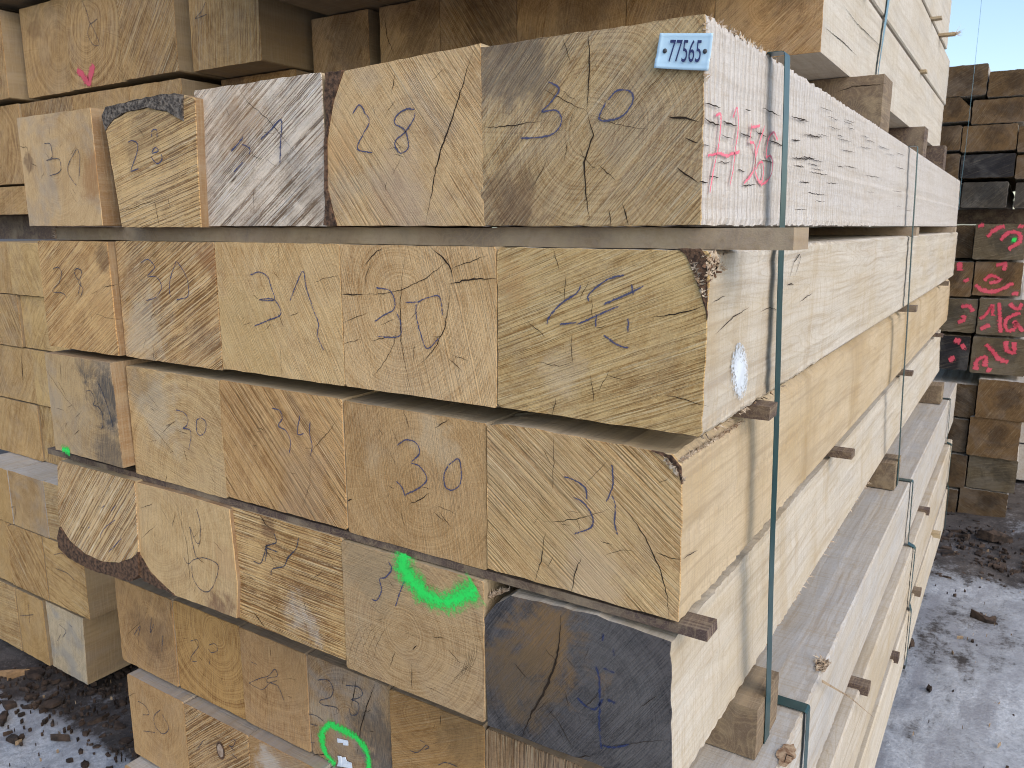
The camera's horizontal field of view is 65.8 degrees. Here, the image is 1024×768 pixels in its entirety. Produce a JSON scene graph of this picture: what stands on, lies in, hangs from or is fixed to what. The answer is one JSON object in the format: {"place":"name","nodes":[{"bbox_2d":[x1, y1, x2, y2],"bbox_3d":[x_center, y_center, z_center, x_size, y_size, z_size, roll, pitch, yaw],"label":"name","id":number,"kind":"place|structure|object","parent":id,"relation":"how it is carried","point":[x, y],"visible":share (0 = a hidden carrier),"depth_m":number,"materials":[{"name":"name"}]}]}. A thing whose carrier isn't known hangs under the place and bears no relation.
{"place":"outdoors","nodes":[
{"label":"outdoors","id":0,"kind":"place"},
{"bbox_2d":[0,239,1023,767],"bbox_3d":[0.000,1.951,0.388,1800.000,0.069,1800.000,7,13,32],"label":"ground","id":1,"kind":"structure","parent":0,"point":[984,677],"depth_m":3.48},
{"bbox_2d":[0,577,22,650],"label":"oak beam","id":2,"kind":"structure","parent":1,"relation":"on","point":[10,630],"depth_m":3.69,"materials":[{"name":"brown wood"}]},
{"bbox_2d":[0,519,12,582],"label":"oak beam","id":3,"kind":"structure","parent":2,"relation":"on","point":[5,569],"depth_m":3.62,"materials":[{"name":"brown wood"}]},
{"bbox_2d":[0,452,44,523],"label":"oak beam","id":4,"kind":"structure","parent":3,"relation":"on","point":[9,460],"depth_m":3.53,"materials":[{"name":"brown wood"}]},
{"bbox_2d":[0,396,45,460],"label":"oak beam","id":5,"kind":"structure","parent":4,"relation":"on","point":[20,428],"depth_m":3.64,"materials":[{"name":"brown wood"}]},
{"bbox_2d":[0,344,36,403],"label":"oak beam","id":6,"kind":"structure","parent":5,"relation":"on","point":[17,381],"depth_m":3.58,"materials":[{"name":"brown wood"}]},
{"bbox_2d":[0,293,25,347],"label":"oak beam","id":7,"kind":"structure","parent":6,"relation":"on","point":[11,327],"depth_m":3.52,"materials":[{"name":"brown wood"}]},
{"bbox_2d":[16,587,52,665],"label":"oak beam","id":8,"kind":"structure","parent":1,"relation":"on","point":[34,625],"depth_m":3.57,"materials":[{"name":"brown wood"}]},
{"bbox_2d":[5,522,49,600],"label":"oak beam","id":9,"kind":"structure","parent":8,"relation":"on","point":[27,559],"depth_m":3.50,"materials":[{"name":"brown wood"}]},
{"bbox_2d":[8,461,57,537],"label":"oak beam","id":10,"kind":"structure","parent":9,"relation":"on","point":[27,492],"depth_m":3.42,"materials":[{"name":"brown wood"}]},
{"bbox_2d":[39,405,66,464],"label":"oak beam","id":11,"kind":"structure","parent":10,"relation":"on","point":[47,426],"depth_m":3.53,"materials":[{"name":"brown wood"}]},
{"bbox_2d":[31,349,52,406],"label":"oak beam","id":12,"kind":"structure","parent":11,"relation":"on","point":[41,381],"depth_m":3.47,"materials":[{"name":"brown wood"}]},
{"bbox_2d":[20,295,68,350],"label":"oak beam","id":13,"kind":"structure","parent":12,"relation":"on","point":[34,322],"depth_m":3.43,"materials":[{"name":"brown wood"}]},
{"bbox_2d":[7,242,43,296],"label":"oak beam","id":14,"kind":"structure","parent":13,"relation":"on","point":[25,268],"depth_m":3.37,"materials":[{"name":"brown wood"}]},
{"bbox_2d":[45,600,130,684],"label":"oak beam","id":15,"kind":"structure","parent":1,"relation":"on","point":[86,650],"depth_m":3.44,"materials":[{"name":"brown wood"}]},
{"bbox_2d":[43,536,116,619],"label":"oak beam","id":16,"kind":"structure","parent":15,"relation":"on","point":[79,589],"depth_m":3.33,"materials":[{"name":"brown wood"}]},
{"bbox_2d":[0,493,1023,767],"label":"bark litter","id":17,"kind":"object","parent":1,"relation":"on","point":[36,673],"visible":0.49,"depth_m":3.43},
{"bbox_2d":[946,486,959,512],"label":"oak beam","id":18,"kind":"structure","parent":1,"relation":"on","point":[953,496],"depth_m":5.61,"materials":[{"name":"brown wood"}]},
{"bbox_2d":[946,448,968,487],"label":"oak beam","id":19,"kind":"structure","parent":18,"relation":"on","point":[958,471],"depth_m":5.56,"materials":[{"name":"brown wood"}]},
{"bbox_2d":[946,416,969,451],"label":"oak beam","id":20,"kind":"structure","parent":19,"relation":"on","point":[958,433],"depth_m":5.52,"materials":[{"name":"brown wood"}]},
{"bbox_2d":[933,364,980,417],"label":"oak beam","id":21,"kind":"structure","parent":20,"relation":"on","point":[967,381],"depth_m":5.50,"materials":[{"name":"brown wood"}]},
{"bbox_2d":[939,330,975,369],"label":"oak beam","id":22,"kind":"structure","parent":21,"relation":"on","point":[955,350],"depth_m":5.46,"materials":[{"name":"brown wood"}]},
{"bbox_2d":[957,472,1008,517],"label":"oak beam","id":23,"kind":"structure","parent":1,"relation":"on","point":[980,502],"depth_m":5.51,"materials":[{"name":"brown wood"}]},
{"bbox_2d":[966,447,1018,493],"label":"oak beam","id":24,"kind":"structure","parent":23,"relation":"on","point":[994,474],"depth_m":5.45,"materials":[{"name":"brown wood"}]},
{"bbox_2d":[966,409,1021,460],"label":"oak beam","id":25,"kind":"structure","parent":24,"relation":"on","point":[993,438],"depth_m":5.38,"materials":[{"name":"brown wood"}]},
{"bbox_2d":[975,373,1023,422],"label":"oak beam","id":26,"kind":"structure","parent":25,"relation":"on","point":[1000,397],"depth_m":5.32,"materials":[{"name":"brown wood"}]},
{"bbox_2d":[969,333,1023,376],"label":"oak beam","id":27,"kind":"structure","parent":26,"relation":"on","point":[997,354],"depth_m":5.32,"materials":[{"name":"brown wood"}]},
{"bbox_2d":[976,278,1023,336],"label":"oak beam","id":28,"kind":"structure","parent":27,"relation":"on","point":[1001,315],"depth_m":5.26,"materials":[{"name":"brown wood"}]},
{"bbox_2d":[972,259,1023,296],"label":"oak beam","id":29,"kind":"structure","parent":28,"relation":"on","point":[998,277],"depth_m":5.25,"materials":[{"name":"brown wood"}]},
{"bbox_2d":[972,224,1023,259],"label":"oak beam","id":30,"kind":"structure","parent":29,"relation":"on","point":[998,241],"depth_m":5.19,"materials":[{"name":"brown wood"}]},
{"bbox_2d":[957,209,1023,223],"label":"spacer block","id":31,"kind":"object","parent":30,"relation":"on","point":[983,216],"depth_m":5.48,"materials":[{"name":"brown wood"}]},
{"bbox_2d":[958,182,968,209],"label":"oak beam","id":32,"kind":"structure","parent":31,"relation":"on","point":[960,196],"depth_m":5.38,"materials":[{"name":"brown wood"}]},
{"bbox_2d":[945,153,964,182],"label":"oak beam","id":33,"kind":"structure","parent":32,"relation":"on","point":[953,165],"depth_m":5.28,"materials":[{"name":"brown wood"}]},
{"bbox_2d":[940,125,963,155],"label":"oak beam","id":34,"kind":"structure","parent":33,"relation":"on","point":[951,138],"depth_m":5.26,"materials":[{"name":"brown wood"}]},
{"bbox_2d":[942,97,971,126],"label":"oak beam","id":35,"kind":"structure","parent":34,"relation":"on","point":[957,110],"depth_m":5.22,"materials":[{"name":"brown wood"}]},
{"bbox_2d":[946,63,990,108],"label":"oak beam","id":36,"kind":"structure","parent":35,"relation":"on","point":[961,81],"depth_m":5.16,"materials":[{"name":"brown wood"}]},
{"bbox_2d":[960,181,1014,209],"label":"oak beam","id":37,"kind":"structure","parent":31,"relation":"on","point":[988,195],"depth_m":5.22,"materials":[{"name":"grey wood"}]},
{"bbox_2d":[960,153,1016,191],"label":"oak beam","id":38,"kind":"structure","parent":37,"relation":"on","point":[1000,167],"depth_m":5.19,"materials":[{"name":"grey wood"}]},
{"bbox_2d":[961,123,1018,155],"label":"oak beam","id":39,"kind":"structure","parent":38,"relation":"on","point":[993,139],"depth_m":5.15,"materials":[{"name":"brown wood"}]},
{"bbox_2d":[971,97,1023,127],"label":"oak beam","id":40,"kind":"structure","parent":39,"relation":"on","point":[1000,111],"depth_m":5.09,"materials":[{"name":"brown wood"}]},
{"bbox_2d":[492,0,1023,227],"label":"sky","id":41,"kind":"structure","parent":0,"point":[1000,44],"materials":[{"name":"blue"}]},
{"bbox_3d":[-0.552,-0.641,4.137,0.453,0.226,2.900,7,13,32],"label":"oak beam","id":42,"kind":"object","parent":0,"visible":0},
{"bbox_2d":[0,215,121,239],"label":"spacer block","id":43,"kind":"object","parent":42,"relation":"on","point":[15,227],"depth_m":4.01,"materials":[{"name":"brown wood"}]},
{"bbox_2d":[0,186,27,215],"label":"oak beam","id":44,"kind":"structure","parent":43,"relation":"on","point":[13,200],"depth_m":3.80,"materials":[{"name":"brown wood"}]},
{"bbox_2d":[0,104,24,186],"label":"oak beam","id":45,"kind":"structure","parent":44,"relation":"on","point":[11,171],"depth_m":3.73,"materials":[{"name":"brown wood"}]},
{"bbox_2d":[0,10,40,105],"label":"oak beam","id":46,"kind":"structure","parent":45,"relation":"on","point":[13,85],"depth_m":3.63,"materials":[{"name":"brown wood"}]},
{"bbox_3d":[-0.768,-1.021,4.504,1.484,0.132,2.800,7,13,32],"label":"oak beam","id":47,"kind":"object","parent":43,"relation":"on","visible":0},
{"bbox_2d":[21,96,73,116],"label":"oak beam","id":48,"kind":"structure","parent":47,"relation":"on","point":[54,105],"depth_m":3.53,"materials":[{"name":"brown wood"}]},
{"bbox_2d":[19,0,88,99],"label":"oak beam","id":49,"kind":"structure","parent":48,"relation":"on","point":[45,47],"depth_m":3.50,"materials":[{"name":"brown wood"}]},
{"bbox_2d":[72,87,129,109],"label":"oak beam","id":50,"kind":"structure","parent":47,"relation":"on","point":[103,99],"depth_m":3.31,"materials":[{"name":"brown wood"}]},
{"bbox_2d":[63,0,144,92],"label":"oak beam","id":51,"kind":"structure","parent":50,"relation":"on","point":[94,44],"depth_m":3.29,"materials":[{"name":"brown wood"}]},
{"bbox_2d":[129,78,220,100],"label":"oak beam","id":52,"kind":"structure","parent":47,"relation":"on","point":[182,86],"depth_m":3.08,"materials":[{"name":"brown wood"}]},
{"bbox_2d":[117,0,230,84],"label":"oak beam","id":53,"kind":"structure","parent":52,"relation":"on","point":[155,40],"depth_m":3.05,"materials":[{"name":"brown wood"}]},
{"bbox_2d":[221,69,309,85],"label":"oak beam","id":54,"kind":"structure","parent":47,"relation":"on","point":[267,76],"depth_m":3.02,"materials":[{"name":"brown wood"}]},
{"bbox_2d":[188,0,328,78],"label":"oak beam","id":55,"kind":"structure","parent":54,"relation":"on","point":[231,39],"depth_m":2.89,"materials":[{"name":"brown wood"}]},
{"bbox_3d":[0.795,1.026,3.688,0.273,0.267,4.250,7,13,32],"label":"oak beam","id":56,"kind":"object","parent":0,"visible":0},
{"bbox_3d":[0.782,0.755,3.626,0.274,0.267,4.200,7,13,32],"label":"oak beam","id":57,"kind":"object","parent":56,"relation":"on","visible":0},
{"bbox_2d":[307,649,394,767],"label":"oak beam","id":58,"kind":"structure","parent":57,"relation":"on","point":[350,718],"depth_m":1.90,"materials":[{"name":"brown wood"}]},
{"bbox_3d":[1.691,0.923,5.214,1.916,0.128,0.130,7,13,32],"label":"ground bearer","id":59,"kind":"object","parent":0,"visible":0},
{"bbox_2d":[125,756,159,767],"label":"oak beam","id":60,"kind":"structure","parent":59,"relation":"on","point":[140,762],"depth_m":2.39,"materials":[{"name":"brown wood"}]},
{"bbox_2d":[127,668,197,767],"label":"oak beam","id":61,"kind":"structure","parent":60,"relation":"on","point":[158,719],"depth_m":2.32,"materials":[{"name":"brown wood"}]},
{"bbox_2d":[115,578,180,686],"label":"oak beam","id":62,"kind":"structure","parent":61,"relation":"on","point":[147,626],"depth_m":2.32,"materials":[{"name":"brown wood"}]},
{"bbox_2d":[854,487,947,767],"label":"oak beam","id":63,"kind":"structure","parent":59,"relation":"on","point":[871,742],"depth_m":3.10,"materials":[{"name":"brown wood"}]},
{"bbox_2d":[816,439,951,767],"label":"oak beam","id":64,"kind":"structure","parent":63,"relation":"on","point":[842,744],"depth_m":2.73,"materials":[{"name":"brown wood"}]},
{"bbox_2d":[689,381,956,767],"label":"oak beam","id":65,"kind":"structure","parent":64,"relation":"on","point":[820,634],"depth_m":2.28,"materials":[{"name":"brown wood"}]},
{"bbox_2d":[705,665,778,759],"bbox_3d":[-0.261,0.576,2.102,1.856,0.110,0.160,7,13,32],"label":"spacer block","id":66,"kind":"object","parent":65,"relation":"on","point":[739,728],"depth_m":1.57,"materials":[{"name":"brown wood"}]},
{"bbox_2d":[57,459,142,581],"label":"oak beam","id":67,"kind":"structure","parent":66,"relation":"on","point":[98,531],"depth_m":2.11,"materials":[{"name":"brown wood"}]},
{"bbox_2d":[40,349,154,467],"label":"oak beam","id":68,"kind":"structure","parent":67,"relation":"on","point":[89,404],"depth_m":2.01,"materials":[{"name":"brown wood"}]},
{"bbox_2d":[38,240,130,355],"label":"oak beam","id":69,"kind":"structure","parent":68,"relation":"on","point":[81,293],"depth_m":1.97,"materials":[{"name":"brown wood"}]},
{"bbox_2d":[53,226,808,249],"bbox_3d":[-0.390,-0.303,1.607,1.888,0.034,0.095,7,13,32],"label":"spacer plank","id":70,"kind":"object","parent":69,"relation":"on","point":[791,238],"visible":0.94,"depth_m":1.34,"materials":[{"name":"brown wood"}]},
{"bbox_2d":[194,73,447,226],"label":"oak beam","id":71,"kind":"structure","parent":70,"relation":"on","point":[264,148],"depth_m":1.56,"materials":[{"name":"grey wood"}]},
{"bbox_2d":[888,126,927,157],"bbox_3d":[1.142,-1.178,4.071,1.762,0.158,0.140,7,13,32],"label":"spacer block","id":72,"kind":"object","parent":71,"relation":"on","point":[913,136],"depth_m":3.57,"materials":[{"name":"brown wood"}]},
{"bbox_2d":[379,0,440,62],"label":"oak beam","id":73,"kind":"structure","parent":72,"relation":"on","point":[410,29],"depth_m":2.71,"materials":[{"name":"brown wood"}]},
{"bbox_2d":[926,145,946,170],"bbox_3d":[1.682,-1.342,4.896,1.761,0.158,0.140,7,13,32],"label":"spacer block","id":74,"kind":"object","parent":71,"relation":"on","point":[936,155],"depth_m":4.39,"materials":[{"name":"brown wood"}]},
{"bbox_2d":[440,0,516,50],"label":"oak beam","id":75,"kind":"structure","parent":74,"relation":"on","point":[464,23],"depth_m":2.57,"materials":[{"name":"brown wood"}]},
{"bbox_2d":[517,0,626,41],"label":"oak beam","id":76,"kind":"structure","parent":74,"relation":"on","point":[542,18],"depth_m":2.40,"materials":[{"name":"brown wood"}]},
{"bbox_2d":[626,0,715,25],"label":"oak beam","id":77,"kind":"structure","parent":74,"relation":"on","point":[642,11],"depth_m":2.24,"materials":[{"name":"brown wood"}]},
{"bbox_2d":[715,0,943,145],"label":"oak beam","id":78,"kind":"structure","parent":74,"relation":"on","point":[822,39],"depth_m":2.26,"materials":[{"name":"brown wood"}]},
{"bbox_2d":[869,0,949,104],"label":"oak beam","id":79,"kind":"structure","parent":78,"relation":"on","point":[909,25],"depth_m":3.51,"materials":[{"name":"brown wood"}]},
{"bbox_2d":[47,446,716,641],"bbox_3d":[-0.492,0.286,1.750,1.918,0.017,0.050,7,13,32],"label":"spacer stick","id":80,"kind":"object","parent":67,"relation":"on","point":[697,626],"visible":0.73,"depth_m":1.45,"materials":[{"name":"brown wood"}]},
{"bbox_2d":[866,453,900,489],"bbox_3d":[0.777,0.261,3.687,1.856,0.110,0.150,7,13,32],"label":"spacer block","id":81,"kind":"object","parent":65,"relation":"on","point":[884,475],"depth_m":3.16,"materials":[{"name":"brown wood"}]},
{"bbox_2d":[341,539,516,721],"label":"oak beam","id":82,"kind":"structure","parent":81,"relation":"on","point":[414,626],"depth_m":1.54,"materials":[{"name":"brown wood"}]},
{"bbox_2d":[344,391,524,569],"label":"oak beam","id":83,"kind":"structure","parent":82,"relation":"on","point":[416,471],"depth_m":1.49,"materials":[{"name":"brown wood"}]},
{"bbox_2d":[340,244,520,407],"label":"oak beam","id":84,"kind":"structure","parent":83,"relation":"on","point":[420,320],"depth_m":1.42,"materials":[{"name":"brown wood"}]},
{"bbox_2d":[323,43,512,226],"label":"oak beam","id":85,"kind":"structure","parent":84,"relation":"on","point":[403,142],"depth_m":1.37,"materials":[{"name":"brown wood"}]},
{"bbox_2d":[484,329,940,767],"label":"oak beam","id":86,"kind":"structure","parent":81,"relation":"on","point":[603,689],"depth_m":1.42,"materials":[{"name":"brown wood"}]},
{"bbox_2d":[487,279,949,621],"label":"oak beam","id":87,"kind":"structure","parent":86,"relation":"on","point":[667,525],"depth_m":1.34,"materials":[{"name":"brown wood"}]},
{"bbox_2d":[497,232,957,439],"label":"oak beam","id":88,"kind":"structure","parent":87,"relation":"on","point":[681,341],"depth_m":1.27,"materials":[{"name":"brown wood"}]},
{"bbox_2d":[919,381,943,403],"bbox_3d":[1.783,-0.043,5.215,1.866,0.110,0.150,7,13,32],"label":"spacer block","id":89,"kind":"object","parent":65,"relation":"on","point":[933,393],"depth_m":4.69,"materials":[{"name":"brown wood"}]},
{"bbox_2d":[136,481,240,617],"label":"oak beam","id":90,"kind":"structure","parent":89,"relation":"on","point":[188,548],"depth_m":1.91,"materials":[{"name":"brown wood"}]},
{"bbox_2d":[126,361,253,497],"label":"oak beam","id":91,"kind":"structure","parent":90,"relation":"on","point":[176,421],"depth_m":1.87,"materials":[{"name":"brown wood"}]},
{"bbox_2d":[115,241,226,369],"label":"oak beam","id":92,"kind":"structure","parent":91,"relation":"on","point":[169,301],"depth_m":1.80,"materials":[{"name":"brown wood"}]},
{"bbox_2d":[231,506,346,659],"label":"oak beam","id":93,"kind":"structure","parent":89,"relation":"on","point":[291,576],"depth_m":1.74,"materials":[{"name":"brown wood"}]},
{"bbox_2d":[219,373,381,529],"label":"oak beam","id":94,"kind":"structure","parent":93,"relation":"on","point":[284,445],"depth_m":1.68,"materials":[{"name":"brown wood"}]},
{"bbox_2d":[215,242,345,385],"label":"oak beam","id":95,"kind":"structure","parent":94,"relation":"on","point":[281,309],"depth_m":1.61,"materials":[{"name":"brown wood"}]},
{"bbox_2d":[919,227,956,232],"bbox_3d":[1.742,-0.981,5.020,1.886,0.033,0.090,7,13,32],"label":"spacer plank","id":96,"kind":"object","parent":95,"relation":"on","point":[939,229],"visible":0.12,"depth_m":4.53,"materials":[{"name":"brown wood"}]},
{"bbox_2d":[17,108,121,225],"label":"oak beam","id":97,"kind":"structure","parent":96,"relation":"on","point":[67,170],"depth_m":1.89,"materials":[{"name":"brown wood"}]},
{"bbox_2d":[102,93,311,227],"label":"oak beam","id":98,"kind":"structure","parent":96,"relation":"on","point":[156,143],"depth_m":1.71,"materials":[{"name":"brown wood"}]},
{"bbox_2d":[480,14,959,226],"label":"oak beam","id":99,"kind":"structure","parent":96,"relation":"on","point":[675,122],"depth_m":1.22,"materials":[{"name":"brown wood"}]},
{"bbox_2d":[763,50,789,743],"bbox_3d":[-0.299,-0.009,1.955,1.894,1.310,0.117,7,13,32],"label":"packing strap","id":100,"kind":"object","parent":99,"relation":"attached to","point":[778,354],"visible":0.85,"depth_m":1.44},
{"bbox_2d":[808,74,892,132],"bbox_3d":[0.342,-0.946,2.902,1.903,0.158,0.171,7,13,32],"label":"spacer block","id":101,"kind":"object","parent":99,"relation":"on","point":[868,97],"depth_m":2.36,"materials":[{"name":"brown wood"}]},
{"bbox_2d":[311,9,380,72],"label":"oak beam","id":102,"kind":"structure","parent":101,"relation":"on","point":[348,41],"depth_m":2.86,"materials":[{"name":"brown wood"}]},
{"bbox_3d":[0.336,0.968,3.977,0.278,0.267,4.250,7,13,32],"label":"oak beam","id":103,"kind":"object","parent":59,"relation":"on","visible":0},
{"bbox_2d":[184,696,259,767],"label":"oak beam","id":104,"kind":"structure","parent":103,"relation":"on","point":[217,736],"depth_m":2.17,"materials":[{"name":"brown wood"}]},
{"bbox_2d":[173,598,249,718],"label":"oak beam","id":105,"kind":"structure","parent":104,"relation":"on","point":[209,653],"depth_m":2.18,"materials":[{"name":"brown wood"}]},
{"bbox_2d":[239,623,316,751],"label":"oak beam","id":106,"kind":"structure","parent":104,"relation":"on","point":[275,674],"depth_m":2.03,"materials":[{"name":"brown wood"}]},
{"bbox_3d":[0.568,0.997,3.831,0.278,0.267,4.250,7,13,32],"label":"oak beam","id":107,"kind":"object","parent":59,"relation":"on","visible":0},
{"bbox_2d":[249,728,335,767],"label":"oak beam","id":108,"kind":"structure","parent":107,"relation":"on","point":[268,749],"depth_m":2.04,"materials":[{"name":"brown wood"}]},
{"bbox_3d":[1.018,1.053,3.547,0.264,0.267,4.250,7,13,32],"label":"oak beam","id":109,"kind":"object","parent":59,"relation":"on","visible":0},
{"bbox_3d":[0.997,0.782,3.487,0.253,0.267,4.200,7,13,32],"label":"oak beam","id":110,"kind":"object","parent":109,"relation":"on","visible":0},
{"bbox_2d":[389,687,489,767],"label":"oak beam","id":111,"kind":"structure","parent":110,"relation":"on","point":[425,733],"depth_m":1.75,"materials":[{"name":"brown wood"}]},
{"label":"oak beam","id":112,"kind":"object","parent":59,"relation":"on","visible":0},
{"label":"oak beam","id":113,"kind":"object","parent":112,"relation":"on","visible":0},
{"bbox_2d":[486,726,603,767],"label":"oak beam","id":114,"kind":"structure","parent":113,"relation":"on","point":[504,749],"depth_m":1.62,"materials":[{"name":"brown wood"}]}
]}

